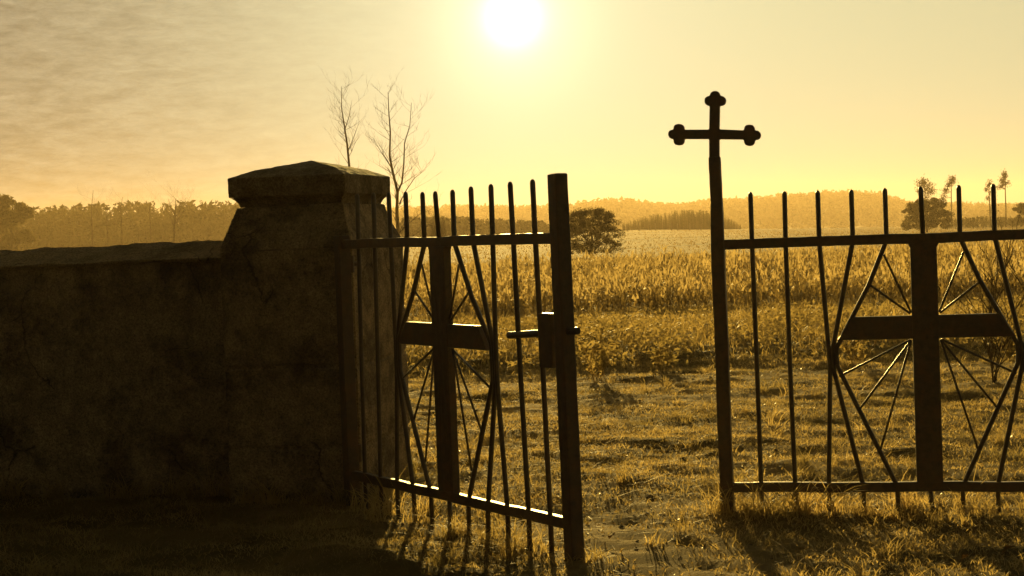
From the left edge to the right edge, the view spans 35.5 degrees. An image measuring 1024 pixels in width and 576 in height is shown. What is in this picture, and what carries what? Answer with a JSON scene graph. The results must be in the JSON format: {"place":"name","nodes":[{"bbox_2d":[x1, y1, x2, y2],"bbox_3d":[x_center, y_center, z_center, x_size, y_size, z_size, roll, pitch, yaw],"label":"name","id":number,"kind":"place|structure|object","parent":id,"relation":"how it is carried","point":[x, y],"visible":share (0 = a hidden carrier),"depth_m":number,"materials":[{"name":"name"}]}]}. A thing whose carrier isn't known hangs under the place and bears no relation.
{"place":"outdoors","nodes":[
{"label":"outdoors","id":0,"kind":"place"},
{"bbox_2d":[0,225,1023,575],"bbox_3d":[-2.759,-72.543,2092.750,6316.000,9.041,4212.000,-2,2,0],"label":"ground","id":1,"kind":"structure","parent":0,"point":[642,557],"depth_m":9.49,"materials":[{"name":"plant"}]},
{"bbox_2d":[0,194,36,250],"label":"dark tree","id":2,"kind":"object","parent":1,"relation":"on","point":[23,212],"visible":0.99,"depth_m":239.76,"materials":[{"name":"green plant"}]},
{"bbox_2d":[74,185,112,246],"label":"bare tree","id":3,"kind":"object","parent":1,"relation":"on","point":[91,217],"visible":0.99,"depth_m":229.72,"materials":[{"name":"brown plant"}]},
{"bbox_2d":[93,189,121,245],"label":"bare tree","id":4,"kind":"object","parent":1,"relation":"on","point":[106,224],"visible":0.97,"depth_m":239.64,"materials":[{"name":"brown plant"}]},
{"bbox_2d":[94,185,131,244],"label":"bare tree","id":5,"kind":"object","parent":1,"relation":"on","point":[121,239],"visible":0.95,"depth_m":234.73,"materials":[{"name":"brown plant"}]},
{"bbox_2d":[0,240,230,497],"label":"cemetery wall","id":6,"kind":"structure","parent":1,"relation":"on","point":[112,363],"depth_m":10.11,"materials":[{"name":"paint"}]},
{"bbox_2d":[0,200,240,250],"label":"forest","id":7,"kind":"object","parent":1,"relation":"on","point":[62,226],"visible":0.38,"depth_m":357.95,"materials":[{"name":"brown plant"}]},
{"bbox_2d":[137,188,161,242],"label":"bare tree","id":8,"kind":"object","parent":1,"relation":"on","point":[149,218],"visible":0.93,"depth_m":239.70,"materials":[{"name":"brown plant"}]},
{"bbox_2d":[139,169,196,242],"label":"bare tree","id":9,"kind":"object","parent":1,"relation":"on","point":[175,220],"visible":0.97,"depth_m":224.63,"materials":[{"name":"brown plant"}]},
{"bbox_2d":[220,160,409,502],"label":"gate pillar","id":10,"kind":"structure","parent":1,"relation":"on","point":[278,288],"depth_m":9.65,"materials":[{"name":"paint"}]},
{"bbox_2d":[333,173,583,560],"bbox_3d":[-0.312,0.444,8.503,0.141,2.000,2.368,-4,3,-34],"label":"gate leaf","id":11,"kind":"object","parent":10,"relation":"attached to","point":[444,336],"visible":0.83,"depth_m":8.37,"materials":[{"name":"metal"}]},
{"bbox_2d":[324,67,369,167],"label":"bare tree","id":12,"kind":"object","parent":1,"relation":"on","point":[346,138],"visible":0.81,"depth_m":95.68,"materials":[{"name":"brown plant"}]},
{"bbox_2d":[359,78,444,236],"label":"bare tree","id":13,"kind":"object","parent":1,"relation":"on","point":[397,207],"visible":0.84,"depth_m":89.78,"materials":[{"name":"brown plant"}]},
{"bbox_2d":[427,212,456,236],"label":"leafless shrub","id":14,"kind":"object","parent":1,"relation":"on","point":[443,232],"visible":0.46,"depth_m":85.88,"materials":[{"name":"plant"}]},
{"bbox_2d":[399,216,576,236],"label":"scrub band","id":15,"kind":"object","parent":1,"relation":"on","point":[502,226],"visible":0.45,"depth_m":304.86,"materials":[{"name":"brown plant"}]},
{"bbox_2d":[569,205,627,255],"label":"round tree","id":16,"kind":"object","parent":1,"relation":"on","point":[585,223],"visible":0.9,"depth_m":78.35,"materials":[{"name":"green plant"}]},
{"bbox_2d":[576,323,626,379],"bbox_3d":[0.944,0.659,16.646,0.550,0.605,0.426,-2,2,0],"label":"weed plant","id":17,"kind":"object","parent":1,"relation":"on","point":[604,362],"visible":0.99,"depth_m":16.61,"materials":[{"name":"green plant"}]},
{"bbox_2d":[646,332,679,370],"bbox_3d":[1.629,0.697,17.335,0.381,0.445,0.305,-2,2,0],"label":"weed plant","id":18,"kind":"object","parent":1,"relation":"on","point":[658,352],"visible":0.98,"depth_m":17.32,"materials":[{"name":"green plant"}]},
{"bbox_2d":[622,209,740,230],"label":"young wood","id":19,"kind":"object","parent":1,"relation":"on","point":[696,220],"visible":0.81,"depth_m":338.14,"materials":[{"name":"brown plant"}]},
{"bbox_2d":[404,240,1023,318],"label":"reed field","id":20,"kind":"structure","parent":1,"relation":"on","point":[653,298],"depth_m":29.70,"materials":[{"name":"yellow plant"}]},
{"bbox_2d":[404,291,1023,379],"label":"rough grass","id":21,"kind":"structure","parent":1,"relation":"on","point":[745,313],"depth_m":20.88,"materials":[{"name":"brown plant"}]},
{"bbox_2d":[668,91,1023,512],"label":"gate leaf","id":22,"kind":"object","parent":1,"relation":"on","point":[925,326],"visible":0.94,"depth_m":8.50,"materials":[{"name":"metal"}]},
{"bbox_2d":[836,321,877,366],"bbox_3d":[3.698,0.566,17.031,0.556,0.539,0.350,-2,2,0],"label":"weed plant","id":23,"kind":"object","parent":1,"relation":"on","point":[854,350],"visible":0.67,"depth_m":17.02,"materials":[{"name":"green plant"}]},
{"bbox_2d":[913,173,937,222],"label":"pine tree","id":24,"kind":"object","parent":1,"relation":"on","point":[922,182],"visible":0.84,"depth_m":284.45,"materials":[{"name":"green plant"}]},
{"bbox_2d":[900,195,954,231],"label":"round tree","id":25,"kind":"object","parent":1,"relation":"on","point":[936,211],"visible":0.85,"depth_m":183.69,"materials":[{"name":"green plant"}]},
{"bbox_2d":[940,175,957,225],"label":"pine tree","id":26,"kind":"object","parent":1,"relation":"on","point":[950,183],"visible":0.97,"depth_m":284.59,"materials":[{"name":"green plant"}]},
{"bbox_2d":[939,216,1023,228],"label":"scrub","id":27,"kind":"object","parent":1,"relation":"on","point":[973,222],"visible":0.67,"depth_m":275.14,"materials":[{"name":"brown plant"}]},
{"bbox_2d":[940,207,1023,382],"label":"leafless shrub","id":28,"kind":"object","parent":1,"relation":"on","point":[992,347],"visible":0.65,"depth_m":14.61,"materials":[{"name":"brown plant"}]},
{"bbox_2d":[984,179,998,227],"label":"pine tree","id":29,"kind":"object","parent":1,"relation":"on","point":[987,198],"visible":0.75,"depth_m":279.71,"materials":[{"name":"green plant"}]},
{"bbox_2d":[996,168,1010,226],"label":"pine tree","id":30,"kind":"object","parent":1,"relation":"on","point":[1003,182],"visible":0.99,"depth_m":279.61,"materials":[{"name":"green plant"}]},
{"bbox_2d":[1002,545,1014,553],"bbox_3d":[2.300,1.208,7.435,0.076,0.026,0.095,-36,-19,13],"label":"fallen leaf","id":31,"kind":"object","parent":1,"relation":"on","point":[1005,547],"visible":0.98,"depth_m":7.42,"materials":[{"name":"brown plant"}]},
{"bbox_2d":[994,318,1023,358],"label":"weed plant","id":32,"kind":"object","parent":1,"relation":"on","point":[1010,348],"visible":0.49,"depth_m":17.02,"materials":[{"name":"green plant"}]},
{"bbox_2d":[1012,202,1023,223],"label":"round tree","id":33,"kind":"object","parent":1,"relation":"on","point":[1018,208],"visible":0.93,"depth_m":229.74,"materials":[{"name":"green plant"}]},
{"bbox_2d":[0,0,1023,219],"label":"sky","id":34,"kind":"structure","parent":0,"point":[868,95],"materials":[{"name":"yellow"}]},
{"bbox_2d":[2,359,1023,575],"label":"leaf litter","id":35,"kind":"object","parent":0,"point":[462,563],"visible":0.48,"depth_m":9.62,"materials":[{"name":"brown plant"}]},
{"bbox_2d":[22,367,1019,575],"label":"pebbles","id":36,"kind":"object","parent":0,"point":[620,526],"visible":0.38,"depth_m":9.67,"materials":[{"name":"stone"}]},
{"bbox_2d":[403,225,1022,267],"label":"meadow grass","id":37,"kind":"structure","parent":0,"point":[807,231],"depth_m":174.78,"materials":[{"name":"yellow plant"}]},
{"bbox_2d":[629,206,987,228],"bbox_3d":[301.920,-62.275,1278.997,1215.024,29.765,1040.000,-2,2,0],"label":"hills","id":38,"kind":"structure","parent":0,"point":[860,226],"depth_m":896.78,"materials":[{"name":"brown plant"}]},
{"bbox_2d":[386,188,1023,231],"bbox_3d":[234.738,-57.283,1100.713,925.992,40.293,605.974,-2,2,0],"label":"hill forest","id":39,"kind":"object","parent":38,"relation":"on","point":[832,202],"visible":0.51,"depth_m":1044.73,"materials":[{"name":"brown plant"}]}
]}

